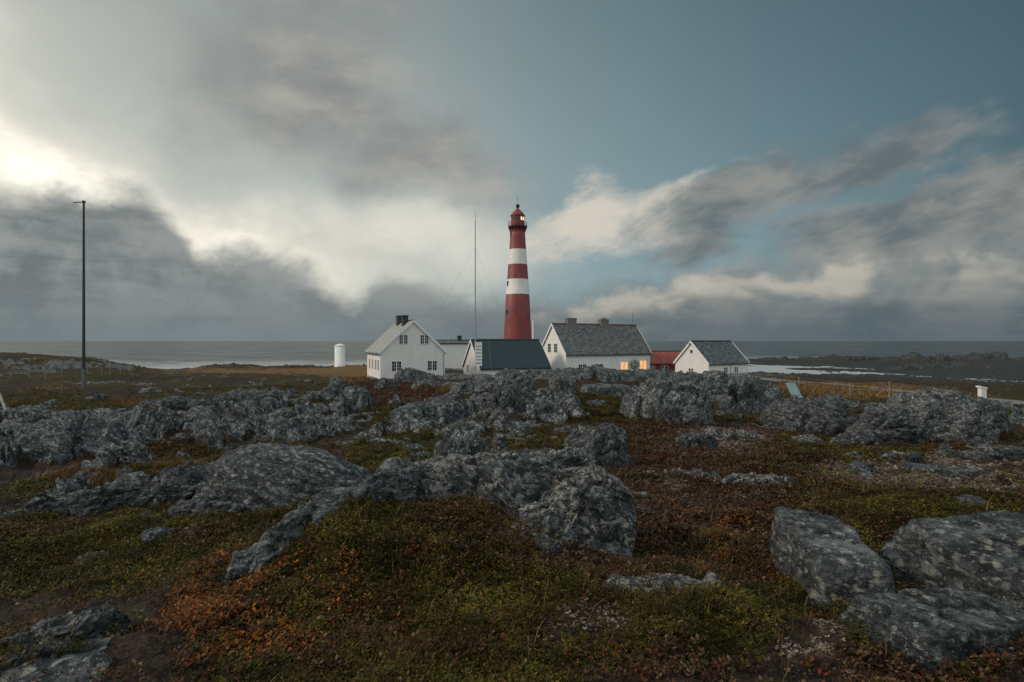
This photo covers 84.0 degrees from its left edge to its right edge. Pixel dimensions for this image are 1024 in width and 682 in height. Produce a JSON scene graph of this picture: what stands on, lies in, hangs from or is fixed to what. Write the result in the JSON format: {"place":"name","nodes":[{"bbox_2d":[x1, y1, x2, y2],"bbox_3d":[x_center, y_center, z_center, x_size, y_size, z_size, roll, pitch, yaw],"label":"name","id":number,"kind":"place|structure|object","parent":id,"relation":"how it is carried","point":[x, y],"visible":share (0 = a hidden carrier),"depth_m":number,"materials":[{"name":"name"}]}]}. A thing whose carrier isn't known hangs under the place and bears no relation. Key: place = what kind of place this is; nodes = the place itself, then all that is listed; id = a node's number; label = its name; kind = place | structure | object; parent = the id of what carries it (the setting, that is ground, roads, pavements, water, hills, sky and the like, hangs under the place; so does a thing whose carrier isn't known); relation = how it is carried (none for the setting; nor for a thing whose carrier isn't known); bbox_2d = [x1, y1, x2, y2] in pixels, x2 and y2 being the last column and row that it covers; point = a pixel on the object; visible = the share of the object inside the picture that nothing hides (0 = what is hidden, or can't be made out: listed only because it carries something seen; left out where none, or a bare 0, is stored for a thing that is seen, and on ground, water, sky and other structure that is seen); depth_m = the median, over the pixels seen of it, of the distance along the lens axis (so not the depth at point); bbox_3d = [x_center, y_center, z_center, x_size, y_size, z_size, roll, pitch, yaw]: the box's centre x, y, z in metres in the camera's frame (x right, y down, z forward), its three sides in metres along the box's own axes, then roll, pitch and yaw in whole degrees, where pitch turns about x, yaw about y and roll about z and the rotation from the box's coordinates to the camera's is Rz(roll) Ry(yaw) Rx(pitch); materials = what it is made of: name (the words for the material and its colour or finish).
{"place":"outdoors","nodes":[
{"label":"outdoors","id":0,"kind":"place"},
{"bbox_2d":[0,352,1023,681],"bbox_3d":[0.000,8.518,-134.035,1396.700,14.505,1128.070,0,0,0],"label":"ground","id":1,"kind":"structure","parent":0,"point":[338,424],"depth_m":10.68,"materials":[{"name":"plant"}]},
{"bbox_2d":[21,415,46,422],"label":"rock","id":2,"kind":"object","parent":1,"relation":"on","point":[31,418],"visible":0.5,"depth_m":19.21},
{"bbox_2d":[0,639,75,669],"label":"rock outcrop","id":3,"kind":"object","parent":1,"relation":"on","point":[50,654],"visible":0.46,"depth_m":3.01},
{"bbox_2d":[0,486,122,519],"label":"rock outcrop","id":4,"kind":"object","parent":1,"relation":"on","point":[95,499],"visible":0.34,"depth_m":6.91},
{"bbox_2d":[6,367,120,378],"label":"wire fence","id":5,"kind":"object","parent":1,"relation":"on","point":[61,372],"visible":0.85,"depth_m":68.55,"materials":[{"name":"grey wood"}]},
{"bbox_2d":[2,601,136,650],"bbox_3d":[-2.695,1.889,3.364,0.900,0.527,0.393,-15,6,-21],"label":"rock outcrop","id":6,"kind":"object","parent":1,"relation":"on","point":[91,623],"visible":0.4,"depth_m":3.32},
{"bbox_2d":[0,412,158,459],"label":"rock outcrop","id":7,"kind":"object","parent":1,"relation":"on","point":[68,435],"visible":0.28,"depth_m":13.40,"materials":[{"name":"stone"}]},
{"bbox_2d":[73,469,99,478],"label":"rock","id":8,"kind":"object","parent":1,"relation":"on","point":[82,474],"visible":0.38,"depth_m":9.87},
{"bbox_2d":[75,550,104,562],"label":"rock","id":9,"kind":"object","parent":1,"relation":"on","point":[96,552],"visible":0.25,"depth_m":5.30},
{"bbox_2d":[5,200,188,386],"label":"tall pole","id":10,"kind":"object","parent":1,"relation":"on","point":[83,308],"visible":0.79,"depth_m":51.92,"materials":[{"name":"metal"}]},
{"bbox_2d":[86,393,109,399],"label":"rock","id":11,"kind":"object","parent":1,"relation":"on","point":[97,396],"visible":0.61,"depth_m":37.19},
{"bbox_2d":[87,380,131,383],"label":"rock outcrop","id":12,"kind":"object","parent":1,"relation":"on","point":[93,382],"visible":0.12,"depth_m":62.04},
{"bbox_2d":[95,439,156,465],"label":"rock outcrop","id":13,"kind":"object","parent":1,"relation":"on","point":[128,451],"visible":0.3,"depth_m":11.23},
{"bbox_2d":[66,461,214,507],"bbox_3d":[-4.792,2.535,7.645,2.322,1.693,1.311,-6,1,-12],"label":"rock outcrop","id":14,"kind":"object","parent":1,"relation":"on","point":[168,484],"visible":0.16,"depth_m":7.41,"materials":[{"name":"stone"}]},
{"bbox_2d":[138,387,163,393],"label":"rock","id":15,"kind":"object","parent":1,"relation":"on","point":[148,390],"visible":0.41,"depth_m":41.17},
{"bbox_2d":[140,526,177,544],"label":"rock","id":16,"kind":"object","parent":1,"relation":"on","point":[149,535],"visible":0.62,"depth_m":5.60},
{"bbox_2d":[128,407,190,438],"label":"rock outcrop","id":17,"kind":"object","parent":1,"relation":"on","point":[151,421],"visible":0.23,"depth_m":16.80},
{"bbox_2d":[157,396,186,408],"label":"rock","id":18,"kind":"object","parent":1,"relation":"on","point":[170,402],"visible":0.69,"depth_m":22.61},
{"bbox_2d":[139,395,215,407],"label":"rock outcrop","id":19,"kind":"object","parent":1,"relation":"on","point":[146,403],"visible":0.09,"depth_m":29.57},
{"bbox_2d":[169,499,191,518],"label":"rock","id":20,"kind":"object","parent":1,"relation":"on","point":[180,507],"visible":0.48,"depth_m":6.25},
{"bbox_2d":[176,405,232,418],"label":"rock outcrop","id":21,"kind":"object","parent":1,"relation":"on","point":[189,413],"visible":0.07,"depth_m":21.79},
{"bbox_2d":[184,492,245,517],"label":"rock outcrop","id":22,"kind":"object","parent":1,"relation":"on","point":[204,501],"visible":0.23,"depth_m":6.18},
{"bbox_2d":[191,414,243,439],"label":"rock outcrop","id":23,"kind":"object","parent":1,"relation":"on","point":[227,421],"visible":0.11,"depth_m":15.32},
{"bbox_2d":[199,363,241,367],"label":"rock outcrop","id":24,"kind":"object","parent":1,"relation":"on","point":[229,366],"visible":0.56,"depth_m":148.25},
{"bbox_2d":[213,388,298,402],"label":"rock outcrop","id":25,"kind":"object","parent":1,"relation":"on","point":[239,394],"visible":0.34,"depth_m":32.30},
{"bbox_2d":[244,416,268,423],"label":"rock","id":26,"kind":"object","parent":1,"relation":"on","point":[260,418],"visible":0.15,"depth_m":16.40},
{"bbox_2d":[223,537,297,586],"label":"rock outcrop","id":27,"kind":"object","parent":1,"relation":"on","point":[241,564],"visible":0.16,"depth_m":4.01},
{"bbox_2d":[253,417,305,441],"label":"rock outcrop","id":28,"kind":"object","parent":1,"relation":"on","point":[263,432],"visible":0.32,"depth_m":14.69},
{"bbox_2d":[194,443,369,512],"bbox_3d":[-2.746,2.277,6.889,2.204,1.978,1.422,9,1,6],"label":"rock outcrop","id":29,"kind":"object","parent":1,"relation":"on","point":[257,476],"visible":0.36,"depth_m":6.44,"materials":[{"name":"stone"}]},
{"bbox_2d":[269,407,295,417],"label":"rock","id":30,"kind":"object","parent":1,"relation":"on","point":[285,412],"visible":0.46,"depth_m":19.66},
{"bbox_2d":[304,428,324,439],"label":"rock","id":31,"kind":"object","parent":1,"relation":"on","point":[312,433],"visible":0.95,"depth_m":14.64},
{"bbox_2d":[244,457,425,562],"bbox_3d":[-1.344,1.474,4.652,0.660,0.726,1.673,0,17,46],"label":"rock outcrop","id":32,"kind":"object","parent":1,"relation":"on","point":[403,482],"visible":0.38,"depth_m":4.52,"materials":[{"name":"stone"}]},
{"bbox_2d":[320,383,350,396],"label":"rock outcrop","id":33,"kind":"object","parent":1,"relation":"on","point":[335,389],"visible":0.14,"depth_m":29.63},
{"bbox_2d":[328,376,345,386],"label":"rock outcrop","id":34,"kind":"object","parent":1,"relation":"on","point":[336,380],"visible":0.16,"depth_m":32.73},
{"bbox_2d":[334,344,344,366],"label":"white tower","id":35,"kind":"structure","parent":1,"relation":"on","point":[339,355],"depth_m":136.95,"materials":[{"name":"paint"}]},
{"bbox_2d":[336,385,371,404],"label":"rock outcrop","id":36,"kind":"object","parent":1,"relation":"on","point":[352,394],"visible":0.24,"depth_m":25.74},
{"bbox_2d":[311,457,427,505],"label":"rock outcrop","id":37,"kind":"object","parent":1,"relation":"on","point":[390,464],"visible":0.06,"depth_m":5.06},
{"bbox_2d":[338,437,411,445],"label":"rock outcrop","id":38,"kind":"object","parent":1,"relation":"on","point":[373,440],"visible":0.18,"depth_m":13.49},
{"bbox_2d":[373,377,399,388],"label":"rock outcrop","id":39,"kind":"object","parent":1,"relation":"on","point":[382,382],"visible":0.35,"depth_m":39.78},
{"bbox_2d":[364,315,447,378],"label":"gabled house","id":40,"kind":"structure","parent":1,"relation":"on","point":[392,350],"depth_m":88.39,"materials":[{"name":"white paint"}]},
{"bbox_2d":[392,361,401,370],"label":"window","id":41,"kind":"structure","parent":40,"relation":"in","point":[396,365],"depth_m":86.93,"materials":[{"name":"white paint"}]},
{"bbox_2d":[427,360,436,370],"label":"window","id":42,"kind":"structure","parent":40,"relation":"in","point":[431,365],"depth_m":89.18,"materials":[{"name":"white paint"}]},
{"bbox_2d":[393,367,438,383],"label":"rock outcrop","id":43,"kind":"object","parent":1,"relation":"on","point":[408,375],"visible":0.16,"depth_m":43.32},
{"bbox_2d":[394,392,486,419],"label":"rock outcrop","id":44,"kind":"object","parent":1,"relation":"on","point":[449,397],"visible":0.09,"depth_m":19.45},
{"bbox_2d":[436,336,469,369],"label":"store building","id":45,"kind":"structure","parent":1,"relation":"on","point":[456,352],"depth_m":119.32,"materials":[{"name":"white paint"}]},
{"bbox_2d":[447,420,472,428],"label":"rock","id":46,"kind":"object","parent":1,"relation":"on","point":[462,423],"visible":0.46,"depth_m":15.42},
{"bbox_2d":[433,425,487,456],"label":"boulder","id":47,"kind":"object","parent":1,"relation":"on","point":[461,440],"visible":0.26,"depth_m":9.39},
{"bbox_2d":[406,216,521,374],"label":"guyed mast","id":48,"kind":"object","parent":1,"relation":"on","point":[478,353],"visible":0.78,"depth_m":83.58,"materials":[{"name":"metal"}]},
{"bbox_2d":[478,408,491,418],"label":"rock","id":49,"kind":"object","parent":1,"relation":"on","point":[484,413],"visible":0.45,"depth_m":17.64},
{"bbox_2d":[420,450,563,508],"bbox_3d":[-0.318,2.144,5.282,2.384,2.280,1.176,0,0,-8],"label":"rock outcrop","id":50,"kind":"object","parent":1,"relation":"on","point":[515,479],"visible":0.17,"depth_m":4.99,"materials":[{"name":"stone"}]},
{"bbox_2d":[449,374,534,396],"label":"rock outcrop","id":51,"kind":"object","parent":1,"relation":"on","point":[480,384],"visible":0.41,"depth_m":29.45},
{"bbox_2d":[490,433,507,452],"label":"boulder","id":52,"kind":"object","parent":1,"relation":"on","point":[499,444],"visible":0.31,"depth_m":10.52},
{"bbox_2d":[462,338,551,374],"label":"outbuilding","id":53,"kind":"structure","parent":1,"relation":"on","point":[501,355],"depth_m":96.42,"materials":[{"name":"white paint"}]},
{"bbox_2d":[498,507,519,520],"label":"rock","id":54,"kind":"object","parent":1,"relation":"on","point":[513,512],"visible":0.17,"depth_m":4.77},
{"bbox_2d":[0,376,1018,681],"bbox_3d":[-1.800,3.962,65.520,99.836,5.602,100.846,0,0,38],"label":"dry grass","id":55,"kind":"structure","parent":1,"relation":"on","point":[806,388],"depth_m":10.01,"materials":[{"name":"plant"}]},
{"bbox_2d":[482,382,540,418],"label":"rock outcrop","id":56,"kind":"object","parent":1,"relation":"on","point":[503,399],"visible":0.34,"depth_m":17.61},
{"bbox_2d":[0,372,1023,681],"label":"crowberry","id":57,"kind":"object","parent":1,"relation":"on","point":[542,608],"visible":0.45,"depth_m":3.92,"materials":[{"name":"green plant"}]},
{"bbox_2d":[0,368,1023,681],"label":"dwarf shrubs","id":58,"kind":"object","parent":1,"relation":"on","point":[198,608],"visible":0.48,"depth_m":4.06,"materials":[{"name":"brown plant"}]},
{"bbox_2d":[4,394,1023,681],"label":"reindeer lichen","id":59,"kind":"object","parent":1,"relation":"on","point":[820,644],"visible":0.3,"depth_m":4.49},
{"bbox_2d":[504,204,531,338],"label":"lighthouse","id":60,"kind":"object","parent":1,"relation":"on","point":[517,325],"visible":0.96,"depth_m":137.88,"materials":[{"name":"red metal"}]},
{"bbox_2d":[520,393,532,407],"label":"rock","id":61,"kind":"object","parent":1,"relation":"on","point":[524,400],"visible":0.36,"depth_m":17.70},
{"bbox_2d":[495,369,559,376],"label":"rock outcrop","id":62,"kind":"object","parent":1,"relation":"on","point":[514,373],"visible":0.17,"depth_m":42.51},
{"bbox_2d":[495,501,580,545],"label":"rock outcrop","id":63,"kind":"object","parent":1,"relation":"on","point":[533,512],"visible":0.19,"depth_m":4.59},
{"bbox_2d":[536,536,560,554],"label":"rock","id":64,"kind":"object","parent":1,"relation":"on","point":[551,545],"visible":0.79,"depth_m":4.27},
{"bbox_2d":[523,390,590,424],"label":"rock outcrop","id":65,"kind":"object","parent":1,"relation":"on","point":[559,408],"visible":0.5,"depth_m":16.43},
{"bbox_2d":[548,375,578,393],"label":"rock outcrop","id":66,"kind":"object","parent":1,"relation":"on","point":[557,384],"visible":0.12,"depth_m":25.99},
{"bbox_2d":[529,446,598,468],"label":"rock outcrop","id":67,"kind":"object","parent":1,"relation":"on","point":[568,457],"visible":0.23,"depth_m":8.50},
{"bbox_2d":[538,465,637,560],"bbox_3d":[0.626,1.837,4.962,1.088,1.478,0.894,0,0,-20],"label":"rock outcrop","id":68,"kind":"object","parent":1,"relation":"on","point":[596,504],"visible":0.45,"depth_m":4.73,"materials":[{"name":"stone"}]},
{"bbox_2d":[586,399,606,406],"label":"rock","id":69,"kind":"object","parent":1,"relation":"on","point":[596,402],"visible":0.62,"depth_m":18.56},
{"bbox_2d":[542,314,651,370],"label":"keepers house","id":70,"kind":"structure","parent":1,"relation":"on","point":[573,343],"depth_m":105.29,"materials":[{"name":"white paint"}]},
{"bbox_2d":[563,422,634,468],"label":"boulder","id":71,"kind":"object","parent":1,"relation":"on","point":[606,443],"visible":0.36,"depth_m":8.91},
{"bbox_2d":[580,383,632,396],"bbox_3d":[4.672,3.221,27.959,2.867,2.278,1.109,0,0,-20],"label":"rock slab","id":72,"kind":"object","parent":1,"relation":"on","point":[607,389],"visible":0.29,"depth_m":27.70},
{"bbox_2d":[618,369,662,376],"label":"rock outcrop","id":73,"kind":"object","parent":1,"relation":"on","point":[653,373],"visible":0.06,"depth_m":41.23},
{"bbox_2d":[601,571,726,598],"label":"rock outcrop","id":74,"kind":"object","parent":1,"relation":"on","point":[664,578],"visible":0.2,"depth_m":3.75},
{"bbox_2d":[650,350,681,372],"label":"red building","id":75,"kind":"structure","parent":1,"relation":"on","point":[661,359],"depth_m":114.31,"materials":[{"name":"paint"}]},
{"bbox_2d":[619,378,714,425],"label":"rock outcrop","id":76,"kind":"object","parent":1,"relation":"on","point":[680,403],"visible":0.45,"depth_m":16.62,"materials":[{"name":"stone"}]},
{"bbox_2d":[637,467,721,483],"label":"rock outcrop","id":77,"kind":"object","parent":1,"relation":"on","point":[697,472],"visible":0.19,"depth_m":8.21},
{"bbox_2d":[663,372,702,380],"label":"rock outcrop","id":78,"kind":"object","parent":1,"relation":"on","point":[679,377],"visible":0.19,"depth_m":37.97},
{"bbox_2d":[676,430,718,449],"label":"rock outcrop","id":79,"kind":"object","parent":1,"relation":"on","point":[693,438],"visible":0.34,"depth_m":11.41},
{"bbox_2d":[673,340,749,376],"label":"cottage","id":80,"kind":"structure","parent":1,"relation":"on","point":[727,357],"depth_m":103.73,"materials":[{"name":"white paint"}]},
{"bbox_2d":[695,376,727,396],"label":"rock outcrop","id":81,"kind":"object","parent":1,"relation":"on","point":[710,386],"visible":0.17,"depth_m":28.65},
{"bbox_2d":[703,370,726,382],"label":"rock","id":82,"kind":"object","parent":1,"relation":"on","point":[717,376],"visible":0.59,"depth_m":36.13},
{"bbox_2d":[704,426,762,442],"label":"rock outcrop","id":83,"kind":"object","parent":1,"relation":"on","point":[737,434],"visible":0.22,"depth_m":13.34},
{"bbox_2d":[719,376,769,412],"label":"rock outcrop","id":84,"kind":"object","parent":1,"relation":"on","point":[746,393],"visible":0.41,"depth_m":23.41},
{"bbox_2d":[719,472,797,487],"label":"rock outcrop","id":85,"kind":"object","parent":1,"relation":"on","point":[754,478],"visible":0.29,"depth_m":7.79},
{"bbox_2d":[736,374,783,397],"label":"rock outcrop","id":86,"kind":"object","parent":1,"relation":"on","point":[765,386],"visible":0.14,"depth_m":33.60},
{"bbox_2d":[786,383,802,396],"bbox_3d":[17.960,3.368,36.005,0.940,1.395,0.700,0,0,-8],"label":"info board","id":87,"kind":"object","parent":1,"relation":"on","point":[793,389],"visible":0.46,"depth_m":36.13,"materials":[{"name":"metal"}]},
{"bbox_2d":[789,433,821,443],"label":"rock","id":88,"kind":"object","parent":1,"relation":"on","point":[809,437],"visible":0.43,"depth_m":13.91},
{"bbox_2d":[757,395,858,435],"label":"rock outcrop","id":89,"kind":"object","parent":1,"relation":"on","point":[826,414],"visible":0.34,"depth_m":16.49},
{"bbox_2d":[770,506,894,611],"bbox_3d":[2.195,1.909,3.943,0.582,1.195,1.401,-3,3,10],"label":"boulder","id":90,"kind":"object","parent":1,"relation":"on","point":[824,556],"visible":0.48,"depth_m":3.69,"materials":[{"name":"stone"}]},
{"bbox_2d":[820,354,878,359],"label":"rock outcrop","id":91,"kind":"object","parent":1,"relation":"on","point":[846,357],"visible":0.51,"depth_m":257.00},
{"bbox_2d":[829,427,884,446],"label":"rock outcrop","id":92,"kind":"object","parent":1,"relation":"on","point":[865,436],"visible":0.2,"depth_m":12.77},
{"bbox_2d":[841,459,877,478],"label":"rock","id":93,"kind":"object","parent":1,"relation":"on","point":[861,469],"visible":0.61,"depth_m":8.20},
{"bbox_2d":[798,377,934,397],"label":"wire fence","id":94,"kind":"object","parent":1,"relation":"on","point":[857,389],"visible":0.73,"depth_m":45.95,"materials":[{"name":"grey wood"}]},
{"bbox_2d":[841,450,901,461],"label":"rock outcrop","id":95,"kind":"object","parent":1,"relation":"on","point":[892,452],"visible":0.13,"depth_m":9.35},
{"bbox_2d":[845,406,929,443],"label":"rock outcrop","id":96,"kind":"object","parent":1,"relation":"on","point":[896,422],"visible":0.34,"depth_m":13.79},
{"bbox_2d":[902,450,921,462],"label":"rock","id":97,"kind":"object","parent":1,"relation":"on","point":[911,456],"visible":0.98,"depth_m":8.96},
{"bbox_2d":[859,388,998,443],"bbox_3d":[11.377,3.850,15.759,4.119,5.175,3.019,0,0,-6],"label":"rock outcrop","id":98,"kind":"object","parent":1,"relation":"on","point":[946,414],"visible":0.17,"depth_m":14.81,"materials":[{"name":"stone"}]},
{"bbox_2d":[838,586,1023,672],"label":"rock slab","id":99,"kind":"object","parent":1,"relation":"on","point":[920,626],"visible":0.74,"depth_m":2.98,"materials":[{"name":"stone"}]},
{"bbox_2d":[884,361,1002,370],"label":"rock outcrop","id":100,"kind":"object","parent":1,"relation":"on","point":[952,365],"visible":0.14,"depth_m":187.07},
{"bbox_2d":[933,448,958,457],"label":"rock","id":101,"kind":"object","parent":1,"relation":"on","point":[951,453],"visible":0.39,"depth_m":10.42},
{"bbox_2d":[879,510,1023,609],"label":"rock slab","id":102,"kind":"object","parent":1,"relation":"on","point":[981,552],"visible":0.53,"depth_m":3.95,"materials":[{"name":"stone"}]},
{"bbox_2d":[903,462,1000,478],"bbox_3d":[6.775,2.203,8.584,1.503,0.685,0.647,0,0,-6],"label":"rock slab","id":103,"kind":"object","parent":1,"relation":"on","point":[966,472],"visible":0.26,"depth_m":8.44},
{"bbox_2d":[958,450,985,460],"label":"rock","id":104,"kind":"object","parent":1,"relation":"on","point":[975,455],"visible":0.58,"depth_m":10.14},
{"bbox_2d":[954,494,993,507],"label":"rock","id":105,"kind":"object","parent":1,"relation":"on","point":[970,498],"visible":0.27,"depth_m":6.11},
{"bbox_2d":[976,386,987,397],"bbox_3d":[27.245,3.412,33.000,0.410,1.634,0.340,0,0,0],"label":"marker post","id":106,"kind":"object","parent":1,"relation":"on","point":[982,391],"visible":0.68,"depth_m":32.86,"materials":[{"name":"white paint"}]},
{"bbox_2d":[971,396,1011,430],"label":"rock outcrop","id":107,"kind":"object","parent":1,"relation":"on","point":[994,415],"visible":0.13,"depth_m":19.51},
{"bbox_2d":[972,444,1023,461],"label":"rock slab","id":108,"kind":"object","parent":1,"relation":"on","point":[1000,452],"visible":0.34,"depth_m":10.80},
{"bbox_2d":[0,341,1023,381],"bbox_3d":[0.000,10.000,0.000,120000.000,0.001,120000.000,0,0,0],"label":"sea","id":109,"kind":"structure","parent":0,"point":[159,354],"depth_m":598.86,"materials":[{"name":"liquid"}]},
{"bbox_2d":[766,356,831,361],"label":"rock outcrop","id":110,"kind":"object","parent":109,"relation":"in","point":[780,359],"visible":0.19,"depth_m":253.31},
{"bbox_2d":[874,352,1023,360],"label":"rock outcrop","id":111,"kind":"object","parent":109,"relation":"in","point":[995,356],"visible":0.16,"depth_m":259.68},
{"bbox_2d":[0,0,1023,340],"label":"sky","id":112,"kind":"structure","parent":0,"point":[252,170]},
{"bbox_2d":[755,377,1023,403],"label":"road","id":113,"kind":"structure","parent":0,"point":[1003,400],"depth_m":64.57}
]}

